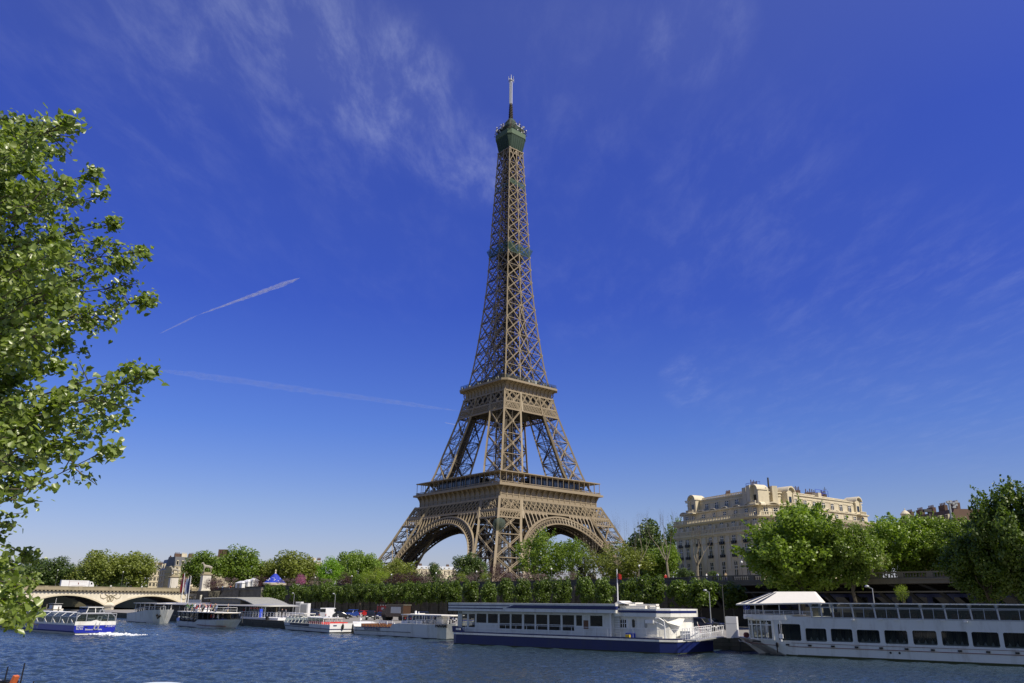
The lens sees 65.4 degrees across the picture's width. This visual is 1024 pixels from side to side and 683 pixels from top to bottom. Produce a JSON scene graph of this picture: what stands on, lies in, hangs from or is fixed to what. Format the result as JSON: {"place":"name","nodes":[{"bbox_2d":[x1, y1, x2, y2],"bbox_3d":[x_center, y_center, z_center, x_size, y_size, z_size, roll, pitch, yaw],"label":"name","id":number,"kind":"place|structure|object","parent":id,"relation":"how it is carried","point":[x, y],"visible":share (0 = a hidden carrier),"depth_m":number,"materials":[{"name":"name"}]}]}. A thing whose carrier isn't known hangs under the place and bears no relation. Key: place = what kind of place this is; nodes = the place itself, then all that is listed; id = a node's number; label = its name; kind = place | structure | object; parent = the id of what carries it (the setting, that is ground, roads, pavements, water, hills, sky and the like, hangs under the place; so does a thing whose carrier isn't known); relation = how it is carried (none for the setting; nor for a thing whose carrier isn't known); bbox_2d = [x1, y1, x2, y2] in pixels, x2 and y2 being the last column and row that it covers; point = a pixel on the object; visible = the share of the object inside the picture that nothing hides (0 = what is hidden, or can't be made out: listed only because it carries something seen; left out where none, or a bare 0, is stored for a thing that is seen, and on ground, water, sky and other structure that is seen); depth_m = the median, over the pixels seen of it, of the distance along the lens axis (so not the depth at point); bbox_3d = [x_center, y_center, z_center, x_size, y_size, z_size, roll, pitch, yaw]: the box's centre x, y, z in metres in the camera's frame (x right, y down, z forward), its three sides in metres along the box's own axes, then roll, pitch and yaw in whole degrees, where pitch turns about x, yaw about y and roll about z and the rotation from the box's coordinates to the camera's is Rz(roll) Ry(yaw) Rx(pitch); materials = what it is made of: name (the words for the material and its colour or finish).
{"place":"outdoors","nodes":[
{"label":"outdoors","id":0,"kind":"place"},
{"bbox_2d":[0,102,169,636],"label":"poplar tree","id":1,"kind":"object","parent":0,"point":[24,262],"visible":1,"depth_m":12.50,"materials":[{"name":"green plant"}]},
{"bbox_2d":[148,561,162,587],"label":"pale house","id":2,"kind":"structure","parent":0,"point":[153,583],"depth_m":460.70,"materials":[{"name":"stone"}]},
{"bbox_2d":[29,587,715,607],"bbox_3d":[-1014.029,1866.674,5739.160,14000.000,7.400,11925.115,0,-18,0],"label":"terrain","id":3,"kind":"structure","parent":0,"point":[70,602],"depth_m":409.96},
{"bbox_2d":[19,558,49,585],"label":"round tree","id":4,"kind":"object","parent":3,"relation":"on","point":[29,569],"visible":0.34,"depth_m":408.12,"materials":[{"name":"green plant"}]},
{"bbox_2d":[37,556,76,585],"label":"round tree","id":5,"kind":"object","parent":3,"relation":"on","point":[49,573],"visible":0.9,"depth_m":404.69,"materials":[{"name":"green plant"}]},
{"bbox_2d":[74,549,125,586],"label":"round tree","id":6,"kind":"object","parent":3,"relation":"on","point":[93,565],"visible":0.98,"depth_m":379.01,"materials":[{"name":"green plant"}]},
{"bbox_2d":[111,550,160,586],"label":"round tree","id":7,"kind":"object","parent":3,"relation":"on","point":[136,563],"visible":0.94,"depth_m":384.95,"materials":[{"name":"green plant"}]},
{"bbox_2d":[157,553,195,587],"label":"slate roof house","id":8,"kind":"structure","parent":3,"relation":"on","point":[161,576],"depth_m":421.07,"materials":[{"name":"stone"}]},
{"bbox_2d":[163,552,193,587],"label":"corner house","id":9,"kind":"structure","parent":3,"relation":"on","point":[176,560],"depth_m":396.35,"materials":[{"name":"stone"}]},
{"bbox_2d":[181,550,228,587],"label":"round tree","id":10,"kind":"object","parent":3,"relation":"on","point":[194,566],"visible":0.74,"depth_m":356.73,"materials":[{"name":"green plant"}]},
{"bbox_2d":[217,543,265,586],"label":"round tree","id":11,"kind":"object","parent":3,"relation":"on","point":[240,565],"visible":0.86,"depth_m":364.96,"materials":[{"name":"green plant"}]},
{"bbox_2d":[262,570,285,585],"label":"carousel","id":12,"kind":"object","parent":3,"relation":"on","point":[274,578],"visible":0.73,"depth_m":285.09,"materials":[{"name":"fabric"}]},
{"bbox_2d":[264,549,318,585],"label":"round tree","id":13,"kind":"object","parent":3,"relation":"on","point":[290,566],"visible":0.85,"depth_m":361.29,"materials":[{"name":"green plant"}]},
{"bbox_2d":[313,555,345,584],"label":"chestnut tree","id":14,"kind":"object","parent":3,"relation":"on","point":[322,574],"visible":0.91,"depth_m":315.83,"materials":[{"name":"green plant"}]},
{"bbox_2d":[58,574,609,586],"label":"treeline","id":15,"kind":"object","parent":3,"relation":"on","point":[146,585],"depth_m":531.72,"materials":[{"name":"green plant"}]},
{"bbox_2d":[332,549,368,583],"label":"round tree","id":16,"kind":"object","parent":3,"relation":"on","point":[351,563],"visible":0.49,"depth_m":352.33,"materials":[{"name":"green plant"}]},
{"bbox_2d":[357,552,384,583],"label":"round tree","id":17,"kind":"object","parent":3,"relation":"on","point":[372,562],"visible":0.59,"depth_m":355.11,"materials":[{"name":"green plant"}]},
{"bbox_2d":[371,557,420,583],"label":"budding tree","id":18,"kind":"object","parent":3,"relation":"on","point":[395,564],"visible":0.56,"depth_m":315.18,"materials":[{"name":"green plant"}]},
{"bbox_2d":[383,571,425,582],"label":"bush","id":19,"kind":"object","parent":3,"relation":"on","point":[414,577],"visible":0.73,"depth_m":224.45,"materials":[{"name":"purple plant"}]},
{"bbox_2d":[424,562,443,582],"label":"round tree","id":20,"kind":"object","parent":3,"relation":"on","point":[434,569],"visible":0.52,"depth_m":497.28,"materials":[{"name":"green plant"}]},
{"bbox_2d":[451,552,488,581],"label":"round tree","id":21,"kind":"object","parent":3,"relation":"on","point":[469,564],"visible":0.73,"depth_m":286.23,"materials":[{"name":"green plant"}]},
{"bbox_2d":[487,563,512,580],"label":"bush","id":22,"kind":"object","parent":3,"relation":"on","point":[499,575],"visible":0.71,"depth_m":208.35,"materials":[{"name":"purple plant"}]},
{"bbox_2d":[377,76,637,583],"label":"lattice tower","id":23,"kind":"structure","parent":3,"relation":"on","point":[530,504],"depth_m":430.50,"materials":[{"name":"metal"}]},
{"bbox_2d":[511,526,573,579],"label":"budding tree","id":24,"kind":"object","parent":3,"relation":"on","point":[545,563],"visible":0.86,"depth_m":221.67,"materials":[{"name":"green plant"}]},
{"bbox_2d":[552,536,591,579],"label":"budding tree","id":25,"kind":"object","parent":3,"relation":"on","point":[577,556],"visible":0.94,"depth_m":216.84,"materials":[{"name":"green plant"}]},
{"bbox_2d":[576,542,594,579],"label":"conifer tree","id":26,"kind":"object","parent":3,"relation":"on","point":[592,576],"visible":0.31,"depth_m":218.60,"materials":[{"name":"green plant"}]},
{"bbox_2d":[581,539,657,578],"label":"budding tree","id":27,"kind":"object","parent":3,"relation":"on","point":[631,563],"visible":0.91,"depth_m":195.73,"materials":[{"name":"green plant"}]},
{"bbox_2d":[618,518,669,577],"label":"chestnut tree","id":28,"kind":"object","parent":3,"relation":"on","point":[654,534],"visible":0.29,"depth_m":240.72,"materials":[{"name":"green plant"}]},
{"bbox_2d":[641,511,676,577],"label":"bare plane tree","id":29,"kind":"object","parent":3,"relation":"on","point":[666,560],"visible":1,"depth_m":160.11,"materials":[{"name":"brown plant"}]},
{"bbox_2d":[642,543,681,577],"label":"round tree","id":30,"kind":"object","parent":3,"relation":"on","point":[672,561],"visible":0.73,"depth_m":205.97,"materials":[{"name":"green plant"}]},
{"bbox_2d":[664,516,682,574],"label":"budding tree","id":31,"kind":"object","parent":3,"relation":"on","point":[670,530],"visible":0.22,"depth_m":233.47,"materials":[{"name":"green plant"}]},
{"bbox_2d":[691,519,717,578],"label":"bare plane tree","id":32,"kind":"object","parent":3,"relation":"on","point":[697,566],"visible":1,"depth_m":154.62,"materials":[{"name":"brown plant"}]},
{"bbox_2d":[672,478,881,580],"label":"apartment building","id":33,"kind":"structure","parent":3,"relation":"on","point":[752,503],"depth_m":204.45,"materials":[{"name":"stone"}]},
{"bbox_2d":[775,493,828,535],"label":"plane tree","id":34,"kind":"object","parent":3,"relation":"on","point":[795,506],"visible":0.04,"depth_m":156.24,"materials":[{"name":"green plant"}]},
{"bbox_2d":[852,530,895,577],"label":"plane tree","id":35,"kind":"object","parent":3,"relation":"on","point":[884,546],"visible":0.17,"depth_m":142.99,"materials":[{"name":"green plant"}]},
{"bbox_2d":[862,510,939,576],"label":"plane tree","id":36,"kind":"object","parent":3,"relation":"on","point":[893,533],"visible":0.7,"depth_m":144.64,"materials":[{"name":"green plant"}]},
{"bbox_2d":[893,511,950,576],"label":"plane tree","id":37,"kind":"object","parent":3,"relation":"on","point":[932,524],"visible":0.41,"depth_m":143.44,"materials":[{"name":"green plant"}]},
{"bbox_2d":[897,500,978,576],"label":"brick mansion","id":38,"kind":"structure","parent":3,"relation":"on","point":[944,510],"depth_m":191.41,"materials":[{"name":"brick"}]},
{"bbox_2d":[932,513,970,561],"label":"plane tree","id":39,"kind":"object","parent":3,"relation":"on","point":[955,524],"visible":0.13,"depth_m":139.25,"materials":[{"name":"green plant"}]},
{"bbox_2d":[76,609,768,636],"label":"quay","id":40,"kind":"structure","parent":0,"point":[395,620],"depth_m":157.51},
{"bbox_2d":[17,586,198,609],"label":"arch bridge","id":41,"kind":"structure","parent":40,"relation":"on","point":[108,598],"depth_m":294.19,"materials":[{"name":"stone"}]},
{"bbox_2d":[60,580,93,586],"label":"box lorry","id":42,"kind":"object","parent":41,"relation":"on","point":[76,583],"visible":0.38,"depth_m":291.58,"materials":[{"name":"white metal"}]},
{"bbox_2d":[196,591,223,602],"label":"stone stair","id":43,"kind":"object","parent":40,"relation":"on","point":[207,594],"visible":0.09,"depth_m":298.84,"materials":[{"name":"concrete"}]},
{"bbox_2d":[198,572,212,590],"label":"pedestal","id":44,"kind":"object","parent":43,"relation":"on","point":[205,576],"visible":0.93,"depth_m":307.24,"materials":[{"name":"stone"}]},
{"bbox_2d":[222,587,268,606],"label":"stone abutment","id":45,"kind":"object","parent":40,"relation":"on","point":[241,592],"visible":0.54,"depth_m":273.84,"materials":[{"name":"grey stone"}]},
{"bbox_2d":[270,584,287,611],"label":"clipped linden","id":46,"kind":"object","parent":40,"relation":"on","point":[277,591],"visible":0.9,"depth_m":251.73,"materials":[{"name":"green plant"}]},
{"bbox_2d":[295,585,306,602],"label":"clipped linden","id":47,"kind":"object","parent":40,"relation":"on","point":[301,591],"visible":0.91,"depth_m":239.13,"materials":[{"name":"green plant"}]},
{"bbox_2d":[318,582,331,605],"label":"clipped linden","id":48,"kind":"object","parent":40,"relation":"on","point":[323,589],"visible":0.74,"depth_m":229.37,"materials":[{"name":"green plant"}]},
{"bbox_2d":[327,584,337,607],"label":"clipped linden","id":49,"kind":"object","parent":40,"relation":"on","point":[332,589],"visible":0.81,"depth_m":225.66,"materials":[{"name":"green plant"}]},
{"bbox_2d":[335,583,347,611],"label":"clipped linden","id":50,"kind":"object","parent":40,"relation":"on","point":[341,596],"visible":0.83,"depth_m":222.32,"materials":[{"name":"green plant"}]},
{"bbox_2d":[345,583,357,608],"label":"clipped linden","id":51,"kind":"object","parent":40,"relation":"on","point":[349,591],"visible":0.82,"depth_m":219.07,"materials":[{"name":"green plant"}]},
{"bbox_2d":[352,582,365,610],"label":"clipped linden","id":52,"kind":"object","parent":40,"relation":"on","point":[358,595],"visible":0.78,"depth_m":215.84,"materials":[{"name":"green plant"}]},
{"bbox_2d":[362,582,374,610],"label":"clipped linden","id":53,"kind":"object","parent":40,"relation":"on","point":[368,589],"visible":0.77,"depth_m":212.31,"materials":[{"name":"green plant"}]},
{"bbox_2d":[371,582,384,611],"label":"clipped linden","id":54,"kind":"object","parent":40,"relation":"on","point":[377,591],"visible":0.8,"depth_m":208.85,"materials":[{"name":"green plant"}]},
{"bbox_2d":[381,583,394,603],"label":"clipped linden","id":55,"kind":"object","parent":40,"relation":"on","point":[387,596],"visible":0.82,"depth_m":205.37,"materials":[{"name":"green plant"}]},
{"bbox_2d":[381,604,410,620],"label":"brown lorry","id":56,"kind":"object","parent":40,"relation":"on","point":[389,611],"visible":0.84,"depth_m":160.77,"materials":[{"name":"paint"}]},
{"bbox_2d":[390,583,405,604],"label":"clipped linden","id":57,"kind":"object","parent":40,"relation":"on","point":[397,591],"visible":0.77,"depth_m":202.18,"materials":[{"name":"green plant"}]},
{"bbox_2d":[402,580,415,604],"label":"clipped linden","id":58,"kind":"object","parent":40,"relation":"on","point":[408,590],"visible":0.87,"depth_m":198.73,"materials":[{"name":"green plant"}]},
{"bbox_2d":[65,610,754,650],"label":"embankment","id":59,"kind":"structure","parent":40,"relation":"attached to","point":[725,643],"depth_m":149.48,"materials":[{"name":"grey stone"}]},
{"bbox_2d":[412,581,426,611],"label":"clipped linden","id":60,"kind":"object","parent":40,"relation":"on","point":[417,593],"visible":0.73,"depth_m":195.09,"materials":[{"name":"green plant"}]},
{"bbox_2d":[422,581,438,613],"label":"clipped linden","id":61,"kind":"object","parent":40,"relation":"on","point":[429,591],"visible":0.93,"depth_m":192.27,"materials":[{"name":"green plant"}]},
{"bbox_2d":[433,581,447,613],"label":"clipped linden","id":62,"kind":"object","parent":40,"relation":"on","point":[441,594],"visible":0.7,"depth_m":189.12,"materials":[{"name":"green plant"}]},
{"bbox_2d":[210,577,692,617],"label":"quay wall","id":63,"kind":"structure","parent":40,"relation":"on","point":[436,608],"depth_m":196.47,"materials":[{"name":"stone"}]},
{"bbox_2d":[445,580,462,617],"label":"clipped linden","id":64,"kind":"object","parent":40,"relation":"on","point":[452,593],"visible":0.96,"depth_m":185.30,"materials":[{"name":"green plant"}]},
{"bbox_2d":[462,578,479,602],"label":"clipped linden","id":65,"kind":"object","parent":40,"relation":"on","point":[471,589],"visible":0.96,"depth_m":181.16,"materials":[{"name":"green plant"}]},
{"bbox_2d":[479,581,497,602],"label":"clipped linden","id":66,"kind":"object","parent":40,"relation":"on","point":[488,593],"visible":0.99,"depth_m":176.27,"materials":[{"name":"green plant"}]},
{"bbox_2d":[496,577,514,602],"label":"clipped linden","id":67,"kind":"object","parent":40,"relation":"on","point":[505,587],"visible":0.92,"depth_m":172.51,"materials":[{"name":"green plant"}]},
{"bbox_2d":[512,577,532,602],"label":"clipped linden","id":68,"kind":"object","parent":40,"relation":"on","point":[522,592],"visible":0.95,"depth_m":168.23,"materials":[{"name":"green plant"}]},
{"bbox_2d":[531,577,551,602],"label":"clipped linden","id":69,"kind":"object","parent":40,"relation":"on","point":[540,594],"visible":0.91,"depth_m":164.13,"materials":[{"name":"green plant"}]},
{"bbox_2d":[551,578,571,602],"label":"clipped linden","id":70,"kind":"object","parent":40,"relation":"on","point":[564,590],"visible":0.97,"depth_m":159.92,"materials":[{"name":"green plant"}]},
{"bbox_2d":[575,576,594,603],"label":"clipped linden","id":71,"kind":"object","parent":40,"relation":"on","point":[585,588],"visible":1,"depth_m":155.69,"materials":[{"name":"green plant"}]},
{"bbox_2d":[593,576,615,603],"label":"clipped linden","id":72,"kind":"object","parent":40,"relation":"on","point":[604,591],"visible":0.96,"depth_m":151.62,"materials":[{"name":"green plant"}]},
{"bbox_2d":[618,577,639,601],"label":"clipped linden","id":73,"kind":"object","parent":40,"relation":"on","point":[627,592],"visible":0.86,"depth_m":147.16,"materials":[{"name":"green plant"}]},
{"bbox_2d":[634,573,666,604],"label":"clipped linden","id":74,"kind":"object","parent":40,"relation":"on","point":[653,589],"visible":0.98,"depth_m":143.25,"materials":[{"name":"green plant"}]},
{"bbox_2d":[665,579,690,608],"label":"clipped linden","id":75,"kind":"object","parent":40,"relation":"on","point":[676,590],"visible":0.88,"depth_m":138.74,"materials":[{"name":"green plant"}]},
{"bbox_2d":[685,577,718,616],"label":"clipped linden","id":76,"kind":"object","parent":40,"relation":"on","point":[698,597],"visible":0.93,"depth_m":135.09,"materials":[{"name":"green plant"}]},
{"bbox_2d":[693,617,718,630],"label":"parked car","id":77,"kind":"object","parent":40,"relation":"on","point":[702,621],"visible":0.31,"depth_m":112.45,"materials":[{"name":"black paint"}]},
{"bbox_2d":[716,581,747,616],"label":"clipped linden","id":78,"kind":"object","parent":40,"relation":"on","point":[732,594],"visible":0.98,"depth_m":130.71,"materials":[{"name":"green plant"}]},
{"bbox_2d":[725,616,738,637],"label":"kiosk","id":79,"kind":"object","parent":40,"relation":"on","point":[732,629],"visible":0.96,"depth_m":90.51,"materials":[{"name":"grey metal"}]},
{"bbox_2d":[729,500,859,613],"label":"plane tree","id":80,"kind":"object","parent":40,"relation":"on","point":[787,552],"visible":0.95,"depth_m":121.07,"materials":[{"name":"green plant"}]},
{"bbox_2d":[814,516,888,604],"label":"plane tree","id":81,"kind":"object","parent":40,"relation":"on","point":[863,547],"visible":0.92,"depth_m":118.16,"materials":[{"name":"green plant"}]},
{"bbox_2d":[689,570,1023,626],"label":"railway gallery","id":82,"kind":"object","parent":40,"relation":"on","point":[930,583],"visible":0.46,"depth_m":126.13,"materials":[{"name":"metal"}]},
{"bbox_2d":[781,594,1022,608],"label":"blue train","id":83,"kind":"object","parent":82,"relation":"on","point":[925,598],"visible":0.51,"depth_m":120.18,"materials":[{"name":"blue paint"}]},
{"bbox_2d":[932,523,1020,605],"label":"plane tree","id":84,"kind":"object","parent":40,"relation":"on","point":[977,577],"visible":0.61,"depth_m":99.49,"materials":[{"name":"green plant"}]},
{"bbox_2d":[960,474,1023,605],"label":"plane tree","id":85,"kind":"object","parent":40,"relation":"on","point":[994,522],"visible":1,"depth_m":96.70,"materials":[{"name":"green plant"}]},
{"bbox_2d":[411,563,454,580],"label":"distant white house","id":86,"kind":"structure","parent":0,"point":[447,568],"depth_m":685.77,"materials":[{"name":"stone"}]},
{"bbox_2d":[0,607,1023,682],"bbox_3d":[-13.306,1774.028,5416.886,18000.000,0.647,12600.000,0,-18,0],"label":"river","id":87,"kind":"structure","parent":0,"point":[171,651],"depth_m":68.12,"materials":[{"name":"blue liquid"}]},
{"bbox_2d":[0,663,34,682],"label":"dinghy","id":88,"kind":"object","parent":87,"relation":"on","point":[15,678],"visible":1,"depth_m":29.35,"materials":[{"name":"orange metal"}]},
{"bbox_2d":[0,607,116,634],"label":"cruise boat","id":89,"kind":"object","parent":87,"relation":"on","point":[87,620],"visible":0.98,"depth_m":119.47,"materials":[{"name":"blue paint"}]},
{"bbox_2d":[127,603,175,622],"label":"motor vessel","id":90,"kind":"object","parent":87,"relation":"on","point":[151,613],"visible":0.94,"depth_m":178.26,"materials":[{"name":"white paint"}]},
{"bbox_2d":[176,607,243,628],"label":"excursion boat","id":91,"kind":"object","parent":87,"relation":"on","point":[196,619],"visible":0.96,"depth_m":148.56,"materials":[{"name":"white paint"}]},
{"bbox_2d":[164,597,305,619],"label":"landing stage","id":92,"kind":"object","parent":87,"relation":"on","point":[265,607],"visible":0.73,"depth_m":173.61,"materials":[{"name":"grey metal"}]},
{"bbox_2d":[284,613,352,632],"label":"sightseeing boat","id":93,"kind":"object","parent":87,"relation":"on","point":[312,623],"visible":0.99,"depth_m":133.69,"materials":[{"name":"white paint"}]},
{"bbox_2d":[353,611,457,639],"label":"passenger barge","id":94,"kind":"object","parent":87,"relation":"on","point":[439,628],"visible":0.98,"depth_m":116.24,"materials":[{"name":"white paint"}]},
{"bbox_2d":[448,569,713,653],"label":"barge","id":95,"kind":"object","parent":87,"relation":"on","point":[623,626],"visible":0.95,"depth_m":89.62,"materials":[{"name":"blue paint"}]},
{"bbox_2d":[499,614,509,628],"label":"window","id":96,"kind":"structure","parent":95,"relation":"in","point":[504,618],"depth_m":96.48,"materials":[{"name":"black glass"}]},
{"bbox_2d":[511,614,521,628],"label":"window","id":97,"kind":"structure","parent":95,"relation":"in","point":[516,618],"depth_m":95.49,"materials":[{"name":"black glass"}]},
{"bbox_2d":[524,614,534,629],"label":"window","id":98,"kind":"structure","parent":95,"relation":"in","point":[529,619],"depth_m":94.43,"materials":[{"name":"black glass"}]},
{"bbox_2d":[536,615,546,629],"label":"window","id":99,"kind":"structure","parent":95,"relation":"in","point":[541,620],"depth_m":93.39,"materials":[{"name":"black glass"}]},
{"bbox_2d":[549,615,560,629],"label":"window","id":100,"kind":"structure","parent":95,"relation":"in","point":[554,620],"depth_m":92.37,"materials":[{"name":"black glass"}]},
{"bbox_2d":[563,615,573,630],"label":"window","id":101,"kind":"structure","parent":95,"relation":"in","point":[568,620],"depth_m":91.25,"materials":[{"name":"black glass"}]},
{"bbox_2d":[682,625,723,641],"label":"gangway","id":102,"kind":"object","parent":95,"relation":"attached to","point":[701,632],"visible":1,"depth_m":82.79,"materials":[{"name":"grey metal"}]},
{"bbox_2d":[736,592,1023,666],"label":"restaurant boat","id":103,"kind":"object","parent":87,"relation":"on","point":[951,633],"visible":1,"depth_m":76.10,"materials":[{"name":"white paint"}]},
{"bbox_2d":[0,0,1023,586],"label":"sky","id":104,"kind":"structure","parent":0,"point":[780,241],"materials":[{"name":"blue"}]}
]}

